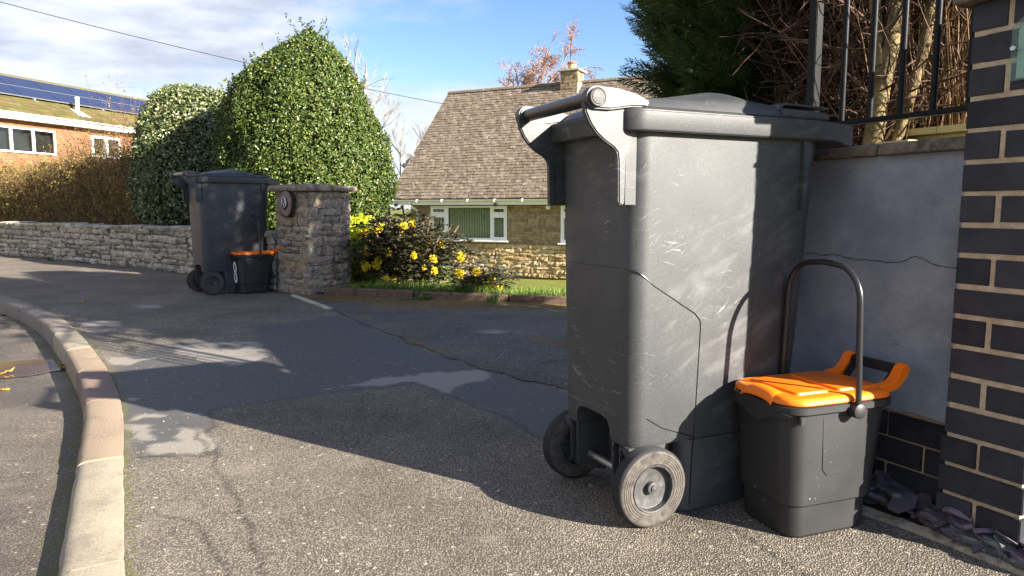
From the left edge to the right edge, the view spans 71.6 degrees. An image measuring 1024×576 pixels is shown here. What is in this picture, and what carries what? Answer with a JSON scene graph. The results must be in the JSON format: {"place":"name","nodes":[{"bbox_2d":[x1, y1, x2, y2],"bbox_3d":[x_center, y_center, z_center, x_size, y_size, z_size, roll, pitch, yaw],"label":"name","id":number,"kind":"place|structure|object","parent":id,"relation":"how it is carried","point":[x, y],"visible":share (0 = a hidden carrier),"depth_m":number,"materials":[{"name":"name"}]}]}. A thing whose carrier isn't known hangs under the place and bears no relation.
{"place":"outdoors","nodes":[
{"label":"outdoors","id":0,"kind":"place"},
{"bbox_2d":[0,313,82,575],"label":"road","id":1,"kind":"structure","parent":0,"point":[41,422],"depth_m":2.51,"materials":[{"name":"grey asphalt"}]},
{"bbox_2d":[0,359,65,385],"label":"puddle","id":2,"kind":"object","parent":1,"relation":"on","point":[27,368],"visible":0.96,"depth_m":4.05,"materials":[{"name":"liquid"}]},
{"bbox_2d":[0,367,14,373],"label":"fallen leaf","id":3,"kind":"object","parent":2,"relation":"on","point":[10,369],"visible":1,"depth_m":3.92,"materials":[{"name":"yellow plant"}]},
{"bbox_2d":[0,294,124,575],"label":"kerb","id":4,"kind":"structure","parent":1,"relation":"on","point":[93,544],"depth_m":2.27,"materials":[{"name":"grey concrete"}]},
{"bbox_2d":[12,210,410,403],"bbox_3d":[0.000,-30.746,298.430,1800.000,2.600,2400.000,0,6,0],"label":"ground","id":5,"kind":"structure","parent":0,"point":[397,211],"depth_m":234.91,"materials":[{"name":"green plant"}]},
{"bbox_2d":[0,73,150,172],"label":"brick house","id":6,"kind":"structure","parent":5,"relation":"on","point":[35,115],"depth_m":29.25,"materials":[{"name":"orange brick"}]},
{"bbox_2d":[0,125,56,154],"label":"window","id":7,"kind":"structure","parent":6,"relation":"in","point":[12,139],"depth_m":28.02,"materials":[{"name":"white plastic"}]},
{"bbox_2d":[90,135,119,156],"bbox_3d":[-18.003,-6.189,31.338,0.312,0.930,1.490,2,7,18],"label":"window","id":8,"kind":"structure","parent":6,"relation":"in","point":[93,141],"depth_m":31.26,"materials":[{"name":"white plastic"}]},
{"bbox_2d":[338,29,427,227],"bbox_3d":[-4.145,-4.798,28.524,4.804,9.727,8.299,3,7,21],"label":"bare tree","id":9,"kind":"object","parent":5,"relation":"on","point":[401,138],"visible":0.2,"depth_m":26.73,"materials":[{"name":"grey plant"}]},
{"bbox_2d":[389,262,455,282],"bbox_3d":[-2.419,-0.578,13.252,2.732,1.266,2.809,0,6,0],"label":"ground cover shrub","id":10,"kind":"object","parent":5,"relation":"on","point":[442,281],"visible":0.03,"depth_m":12.95,"materials":[{"name":"green plant"}]},
{"bbox_2d":[390,62,661,279],"bbox_3d":[3.407,-3.906,23.547,12.784,7.235,7.925,3,7,26],"label":"stone bungalow","id":11,"kind":"object","parent":5,"relation":"on","point":[476,167],"visible":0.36,"depth_m":22.43,"materials":[{"name":"beige stone"}]},
{"bbox_2d":[1,2,442,103],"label":"overhead cable","id":12,"kind":"object","parent":11,"relation":"attached to","point":[185,48],"visible":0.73,"depth_m":22.33,"materials":[{"name":"black plastic"}]},
{"bbox_2d":[399,152,413,167],"bbox_3d":[-3.470,-4.316,24.076,0.603,0.603,0.562,-2,7,-21],"label":"satellite dish","id":13,"kind":"object","parent":11,"relation":"attached to","point":[405,157],"visible":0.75,"depth_m":24.16,"materials":[{"name":"white metal"}]},
{"bbox_2d":[430,206,508,241],"bbox_3d":[-1.334,-2.019,22.234,2.842,1.105,0.385,3,7,26],"label":"window","id":14,"kind":"structure","parent":11,"relation":"in","point":[484,223],"depth_m":22.17,"materials":[{"name":"white plastic"}]},
{"bbox_2d":[558,206,565,244],"bbox_3d":[2.285,-1.806,20.480,1.930,1.140,0.385,3,7,26],"label":"window","id":15,"kind":"structure","parent":11,"relation":"in","point":[562,242],"depth_m":20.75,"materials":[{"name":"white plastic"}]},
{"bbox_2d":[493,17,603,86],"bbox_3d":[2.033,-8.430,37.222,6.839,11.534,5.960,0,6,0],"label":"birch tree","id":16,"kind":"object","parent":5,"relation":"on","point":[533,72],"visible":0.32,"depth_m":37.09,"materials":[{"name":"brown plant"}]},
{"bbox_2d":[0,0,683,209],"label":"sky","id":17,"kind":"structure","parent":0,"point":[432,49],"materials":[{"name":"blue"}]},
{"bbox_2d":[301,295,567,388],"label":"driveway","id":18,"kind":"structure","parent":0,"point":[518,340],"depth_m":4.76,"materials":[{"name":"grey asphalt"}]},
{"bbox_2d":[411,292,429,299],"bbox_3d":[-0.810,0.067,6.279,0.195,0.077,0.156,0,6,0],"label":"weed tuft","id":19,"kind":"object","parent":18,"relation":"on","point":[421,298],"visible":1,"depth_m":6.26,"materials":[{"name":"green plant"}]},
{"bbox_2d":[483,295,502,303],"bbox_3d":[-0.157,0.085,6.077,0.166,0.087,0.212,5,8,36],"label":"weed tuft","id":20,"kind":"object","parent":18,"relation":"on","point":[493,299],"visible":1,"depth_m":6.05,"materials":[{"name":"green plant"}]},
{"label":"raised bed","id":21,"kind":"structure","parent":18,"relation":"on","visible":0},
{"bbox_2d":[615,0,970,144],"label":"conifer","id":22,"kind":"object","parent":21,"relation":"on","point":[695,51],"visible":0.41,"depth_m":2.80,"materials":[{"name":"green plant"}]},
{"bbox_2d":[698,0,970,145],"bbox_3d":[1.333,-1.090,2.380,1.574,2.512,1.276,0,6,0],"label":"shrub","id":23,"kind":"object","parent":21,"relation":"on","point":[887,56],"visible":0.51,"depth_m":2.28,"materials":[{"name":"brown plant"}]},
{"bbox_2d":[834,0,969,101],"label":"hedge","id":24,"kind":"object","parent":21,"relation":"on","point":[942,19],"visible":0.01,"depth_m":2.69,"materials":[{"name":"brown plant"}]},
{"bbox_2d":[877,123,967,143],"bbox_3d":[1.382,-0.392,2.143,0.270,0.206,0.565,-3,7,-27],"label":"timber edging","id":25,"kind":"object","parent":21,"relation":"on","point":[954,130],"visible":0.16,"depth_m":2.22,"materials":[{"name":"brown wood"}]},
{"bbox_2d":[343,277,565,295],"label":"lawn","id":26,"kind":"structure","parent":0,"point":[527,283],"depth_m":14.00,"materials":[{"name":"green plant"}]},
{"bbox_2d":[353,279,379,286],"bbox_3d":[-1.389,-0.021,6.743,0.311,0.127,0.362,-2,7,-20],"label":"dock plant","id":27,"kind":"object","parent":26,"relation":"on","point":[368,284],"visible":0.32,"depth_m":6.83,"materials":[{"name":"green plant"}]},
{"bbox_2d":[349,212,384,283],"bbox_3d":[-1.633,-0.445,7.745,0.763,0.771,0.809,0,6,0],"label":"lime shrub","id":28,"kind":"object","parent":26,"relation":"on","point":[355,275],"visible":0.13,"depth_m":7.53,"materials":[{"name":"yellow plant"}]},
{"bbox_2d":[329,205,496,288],"bbox_3d":[-1.070,-0.399,7.212,1.714,0.875,1.231,-2,7,-20],"label":"mahonia","id":29,"kind":"object","parent":26,"relation":"on","point":[407,252],"visible":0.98,"depth_m":6.95,"materials":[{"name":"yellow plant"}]},
{"bbox_2d":[324,287,565,303],"bbox_3d":[1.848,0.178,5.581,7.548,0.131,0.060,2,7,17],"label":"drive edging","id":30,"kind":"object","parent":26,"relation":"on","point":[400,293],"visible":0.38,"depth_m":6.32,"materials":[{"name":"stone"}]},
{"bbox_2d":[446,259,521,295],"bbox_3d":[-0.295,-0.053,6.573,0.825,0.428,0.755,3,7,25],"label":"mahonia","id":31,"kind":"object","parent":26,"relation":"on","point":[493,279],"visible":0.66,"depth_m":6.45,"materials":[{"name":"green plant"}]},
{"bbox_2d":[0,255,1019,575],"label":"pavement","id":32,"kind":"structure","parent":0,"point":[346,451],"depth_m":2.21,"materials":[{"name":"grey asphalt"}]},
{"bbox_2d":[0,221,278,290],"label":"stone garden wall","id":33,"kind":"structure","parent":32,"relation":"on","point":[156,247],"depth_m":10.03,"materials":[{"name":"grey stone"}]},
{"bbox_2d":[170,169,279,294],"bbox_3d":[-2.758,-0.559,6.888,0.887,1.184,0.452,-5,8,-40],"label":"wheelie bin","id":34,"kind":"object","parent":32,"relation":"on","point":[225,205],"visible":0.99,"depth_m":6.70,"materials":[{"name":"grey plastic"}]},
{"bbox_2d":[230,215,277,293],"bbox_3d":[-2.485,-0.333,6.856,0.443,0.742,0.314,-6,9,-42],"label":"food caddy","id":35,"kind":"object","parent":32,"relation":"on","point":[252,271],"visible":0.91,"depth_m":6.74,"materials":[{"name":"black plastic"}]},
{"bbox_2d":[291,294,332,309],"bbox_3d":[-1.742,0.131,6.132,0.044,0.044,1.068,-4,8,-32],"label":"threshold strip","id":36,"kind":"object","parent":32,"relation":"on","point":[312,302],"visible":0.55,"depth_m":6.05,"materials":[{"name":"concrete"}]},
{"bbox_2d":[268,184,356,294],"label":"stone gate pier","id":37,"kind":"structure","parent":32,"relation":"on","point":[313,232],"depth_m":6.75,"materials":[{"name":"grey stone"}]},
{"bbox_2d":[278,190,295,216],"bbox_3d":[-2.126,-0.794,6.686,0.206,0.246,0.062,5,8,37],"label":"log slice plaque","id":38,"kind":"object","parent":37,"relation":"attached to","point":[287,201],"visible":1,"depth_m":6.65,"materials":[{"name":"brown wood"}]},
{"bbox_2d":[515,85,852,527],"bbox_3d":[0.467,0.020,2.005,0.836,1.118,0.426,-3,7,-25],"label":"wheelie bin","id":39,"kind":"object","parent":32,"relation":"on","point":[685,222],"visible":0.98,"depth_m":1.83,"materials":[{"name":"grey plastic"}]},
{"bbox_2d":[726,259,909,537],"bbox_3d":[0.791,0.262,1.834,0.403,0.674,0.285,-2,7,-20],"label":"food caddy","id":40,"kind":"object","parent":32,"relation":"on","point":[808,442],"visible":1,"depth_m":1.75,"materials":[{"name":"black plastic"}]},
{"bbox_2d":[790,136,965,504],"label":"rendered wall","id":41,"kind":"structure","parent":32,"relation":"on","point":[883,223],"depth_m":1.92,"materials":[{"name":"paint"}]},
{"bbox_2d":[806,0,974,125],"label":"railing","id":42,"kind":"object","parent":41,"relation":"on","point":[814,58],"visible":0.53,"depth_m":1.97,"materials":[{"name":"black metal"}]},
{"bbox_2d":[863,501,943,533],"bbox_3d":[1.052,0.601,1.739,0.169,0.004,1.496,-3,7,-27],"label":"slate bed","id":43,"kind":"object","parent":32,"relation":"on","point":[903,515],"visible":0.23,"depth_m":1.86,"materials":[{"name":"grey stone"}]},
{"bbox_2d":[863,496,876,503],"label":"slate","id":44,"kind":"object","parent":43,"relation":"on","point":[867,500],"visible":0.27,"depth_m":1.92,"materials":[{"name":"grey stone"}]},
{"label":"slate","id":45,"kind":"object","parent":44,"relation":"on","visible":0},
{"bbox_2d":[868,490,887,496],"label":"slate","id":46,"kind":"object","parent":45,"relation":"on","point":[878,492],"visible":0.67,"depth_m":1.92,"materials":[{"name":"grey stone"}]},
{"bbox_2d":[875,478,891,492],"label":"slate","id":47,"kind":"object","parent":46,"relation":"on","point":[881,485],"visible":0.7,"depth_m":1.92,"materials":[{"name":"grey stone"}]},
{"bbox_2d":[874,470,893,481],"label":"slate","id":48,"kind":"object","parent":47,"relation":"on","point":[880,474],"visible":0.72,"depth_m":1.96,"materials":[{"name":"grey stone"}]},
{"bbox_2d":[871,498,887,506],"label":"slate","id":49,"kind":"object","parent":43,"relation":"on","point":[880,502],"visible":0.41,"depth_m":1.89,"materials":[{"name":"grey stone"}]},
{"bbox_2d":[869,492,890,503],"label":"slate","id":50,"kind":"object","parent":43,"relation":"on","point":[880,498],"visible":0.59,"depth_m":1.89,"materials":[{"name":"grey stone"}]},
{"bbox_2d":[887,486,903,498],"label":"slate","id":51,"kind":"object","parent":50,"relation":"on","point":[894,493],"visible":0.97,"depth_m":1.84,"materials":[{"name":"grey stone"}]},
{"bbox_2d":[916,508,932,517],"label":"slate","id":52,"kind":"object","parent":43,"relation":"on","point":[917,514],"visible":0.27,"depth_m":1.80,"materials":[{"name":"grey stone"}]},
{"bbox_2d":[925,501,933,508],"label":"slate","id":53,"kind":"object","parent":43,"relation":"on","point":[929,504],"visible":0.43,"depth_m":1.81,"materials":[{"name":"grey stone"}]},
{"bbox_2d":[918,517,941,532],"bbox_3d":[1.057,0.593,1.766,0.044,0.015,0.082,-9,25,-41],"label":"slate","id":54,"kind":"object","parent":43,"relation":"on","point":[921,520],"visible":0.27,"depth_m":1.78,"materials":[{"name":"grey stone"}]},
{"bbox_2d":[927,523,945,528],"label":"slate","id":55,"kind":"object","parent":54,"relation":"on","point":[931,525],"visible":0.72,"depth_m":1.73,"materials":[{"name":"grey stone"}]},
{"bbox_2d":[924,519,937,528],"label":"slate","id":56,"kind":"object","parent":55,"relation":"on","point":[928,522],"visible":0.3,"depth_m":1.76,"materials":[{"name":"grey stone"}]},
{"bbox_2d":[919,512,947,524],"bbox_3d":[1.053,0.570,1.745,0.092,0.015,0.037,10,18,19],"label":"slate","id":57,"kind":"object","parent":56,"relation":"on","point":[922,514],"visible":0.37,"depth_m":1.76,"materials":[{"name":"grey stone"}]},
{"bbox_2d":[926,510,946,525],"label":"slate","id":58,"kind":"object","parent":57,"relation":"on","point":[934,517],"visible":1,"depth_m":1.72,"materials":[{"name":"grey stone"}]},
{"label":"slate","id":59,"kind":"object","parent":55,"relation":"on","visible":0},
{"bbox_2d":[957,522,972,530],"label":"slate","id":60,"kind":"object","parent":59,"relation":"on","point":[965,526],"visible":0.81,"depth_m":1.68,"materials":[{"name":"grey stone"}]},
{"bbox_2d":[942,507,972,522],"bbox_3d":[1.088,0.559,1.727,0.016,0.065,0.074,-49,22,-21],"label":"slate","id":61,"kind":"object","parent":43,"relation":"on","point":[953,512],"visible":0.62,"depth_m":1.72,"materials":[{"name":"stone"}]},
{"bbox_2d":[949,516,969,530],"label":"slate","id":62,"kind":"object","parent":43,"relation":"on","point":[956,522],"visible":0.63,"depth_m":1.70,"materials":[{"name":"grey stone"}]},
{"bbox_2d":[946,515,964,523],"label":"slate","id":63,"kind":"object","parent":62,"relation":"on","point":[948,520],"visible":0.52,"depth_m":1.72,"materials":[{"name":"grey stone"}]},
{"bbox_2d":[954,533,971,547],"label":"slate","id":64,"kind":"object","parent":43,"relation":"on","point":[957,538],"visible":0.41,"depth_m":1.67,"materials":[{"name":"grey stone"}]},
{"bbox_2d":[958,528,970,534],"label":"slate","id":65,"kind":"object","parent":43,"relation":"on","point":[967,532],"visible":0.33,"depth_m":1.68,"materials":[{"name":"grey stone"}]},
{"bbox_2d":[971,533,992,552],"bbox_3d":[1.095,0.586,1.658,0.091,0.012,0.051,-36,15,-23],"label":"slate","id":66,"kind":"object","parent":43,"relation":"on","point":[978,547],"visible":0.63,"depth_m":1.64,"materials":[{"name":"stone"}]},
{"bbox_2d":[981,548,1008,557],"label":"slate","id":67,"kind":"object","parent":43,"relation":"on","point":[983,550],"visible":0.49,"depth_m":1.62,"materials":[{"name":"grey stone"}]},
{"bbox_2d":[985,546,997,557],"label":"slate","id":68,"kind":"object","parent":67,"relation":"on","point":[989,549],"visible":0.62,"depth_m":1.62,"materials":[{"name":"grey stone"}]},
{"bbox_2d":[970,530,992,540],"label":"slate","id":69,"kind":"object","parent":68,"relation":"on","point":[978,536],"visible":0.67,"depth_m":1.64,"materials":[{"name":"grey stone"}]},
{"bbox_2d":[980,534,1008,552],"bbox_3d":[1.117,0.588,1.630,0.047,0.016,0.077,5,15,-44],"label":"slate","id":70,"kind":"object","parent":67,"relation":"on","point":[993,543],"visible":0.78,"depth_m":1.62,"materials":[{"name":"grey stone"}]},
{"bbox_2d":[996,548,1010,558],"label":"slate","id":71,"kind":"object","parent":43,"relation":"on","point":[1004,555],"visible":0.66,"depth_m":1.60,"materials":[{"name":"grey stone"}]},
{"bbox_2d":[1010,561,1023,568],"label":"slate","id":72,"kind":"object","parent":43,"relation":"on","point":[1019,565],"visible":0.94,"depth_m":1.56,"materials":[{"name":"stone"}]},
{"bbox_2d":[1003,559,1017,563],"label":"slate","id":73,"kind":"object","parent":72,"relation":"on","point":[1012,561],"visible":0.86,"depth_m":1.58,"materials":[{"name":"grey stone"}]},
{"bbox_2d":[1010,546,1023,556],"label":"slate","id":74,"kind":"object","parent":73,"relation":"on","point":[1020,548],"visible":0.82,"depth_m":1.60,"materials":[{"name":"stone"}]},
{"label":"slate","id":75,"kind":"object","parent":43,"relation":"on","visible":0},
{"bbox_2d":[890,481,916,494],"bbox_3d":[1.059,0.548,1.905,0.086,0.014,0.034,30,39,24],"label":"slate","id":76,"kind":"object","parent":75,"relation":"on","point":[898,485],"visible":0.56,"depth_m":1.91,"materials":[{"name":"grey stone"}]},
{"label":"slate","id":77,"kind":"object","parent":43,"relation":"on","visible":0},
{"bbox_2d":[916,492,932,508],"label":"slate","id":78,"kind":"object","parent":77,"relation":"on","point":[925,498],"visible":0.51,"depth_m":1.85,"materials":[{"name":"grey stone"}]},
{"label":"slate","id":79,"kind":"object","parent":43,"relation":"on","visible":0},
{"label":"slate","id":80,"kind":"object","parent":79,"relation":"on","visible":0},
{"bbox_2d":[940,526,955,537],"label":"slate","id":81,"kind":"object","parent":80,"relation":"on","point":[946,532],"visible":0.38,"depth_m":1.71,"materials":[{"name":"grey stone"}]},
{"bbox_2d":[944,524,953,530],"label":"slate","id":82,"kind":"object","parent":81,"relation":"on","point":[947,527],"visible":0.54,"depth_m":1.71,"materials":[{"name":"grey stone"}]},
{"label":"slate","id":83,"kind":"object","parent":79,"relation":"on","visible":0},
{"bbox_2d":[950,523,967,534],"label":"slate","id":84,"kind":"object","parent":83,"relation":"on","point":[956,530],"visible":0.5,"depth_m":1.70,"materials":[{"name":"grey stone"}]},
{"bbox_2d":[861,505,1023,575],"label":"slate bed edging","id":85,"kind":"object","parent":32,"relation":"on","point":[926,532],"visible":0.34,"depth_m":1.73,"materials":[{"name":"concrete"}]},
{"bbox_2d":[887,491,919,513],"bbox_3d":[1.007,0.553,1.825,0.087,0.016,0.056,-21,19,-20],"label":"slate","id":86,"kind":"object","parent":85,"relation":"on","point":[908,501],"visible":0.94,"depth_m":1.81,"materials":[{"name":"grey stone"}]},
{"bbox_2d":[935,0,1023,546],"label":"brick pier","id":87,"kind":"structure","parent":32,"relation":"on","point":[981,476],"depth_m":1.63,"materials":[{"name":"brick"}]},
{"bbox_2d":[1010,26,1023,78],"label":"glass sign","id":88,"kind":"object","parent":87,"relation":"attached to","point":[1020,63],"visible":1,"depth_m":1.54,"materials":[{"name":"teal glass"}]},
{"label":"slate","id":89,"kind":"object","parent":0,"visible":0},
{"bbox_2d":[956,532,978,543],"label":"slate","id":90,"kind":"object","parent":89,"relation":"on","point":[967,539],"visible":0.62,"depth_m":1.66,"materials":[{"name":"grey stone"}]},
{"label":"slate","id":91,"kind":"object","parent":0,"visible":0},
{"bbox_2d":[973,528,994,533],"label":"slate","id":92,"kind":"object","parent":91,"relation":"on","point":[982,531],"visible":0.78,"depth_m":1.65,"materials":[{"name":"stone"}]},
{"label":"garden ground","id":93,"kind":"structure","parent":0,"visible":0},
{"bbox_2d":[0,63,146,224],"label":"beech hedge","id":94,"kind":"object","parent":93,"relation":"on","point":[90,189],"visible":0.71,"depth_m":12.07,"materials":[{"name":"brown plant"}]},
{"bbox_2d":[123,82,235,225],"bbox_3d":[-4.466,-1.639,10.234,2.046,2.624,2.033,0,6,0],"label":"variegated holly","id":95,"kind":"object","parent":93,"relation":"on","point":[172,123],"visible":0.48,"depth_m":9.48,"materials":[{"name":"green plant"}]},
{"bbox_2d":[209,13,397,231],"bbox_3d":[-2.507,-1.664,8.654,2.204,3.204,2.184,0,6,0],"label":"holly tree","id":96,"kind":"object","parent":93,"relation":"on","point":[293,110],"visible":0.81,"depth_m":7.94,"materials":[{"name":"green plant"}]},
{"label":"slate","id":97,"kind":"object","parent":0,"visible":0},
{"label":"slate","id":98,"kind":"object","parent":97,"relation":"on","visible":0},
{"bbox_2d":[1009,549,1023,561],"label":"slate","id":99,"kind":"object","parent":98,"relation":"on","point":[1017,555],"visible":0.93,"depth_m":1.58,"materials":[{"name":"stone"}]},
{"bbox_2d":[993,534,1015,552],"bbox_3d":[1.126,0.579,1.621,0.047,0.008,0.078,14,25,11],"label":"slate","id":100,"kind":"object","parent":99,"relation":"on","point":[1003,544],"visible":0.67,"depth_m":1.61,"materials":[{"name":"grey stone"}]},
{"label":"slate","id":101,"kind":"object","parent":100,"relation":"on","visible":0},
{"bbox_2d":[995,530,1017,544],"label":"slate","id":102,"kind":"object","parent":101,"relation":"on","point":[1004,536],"visible":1,"depth_m":1.60,"materials":[{"name":"stone"}]}
]}

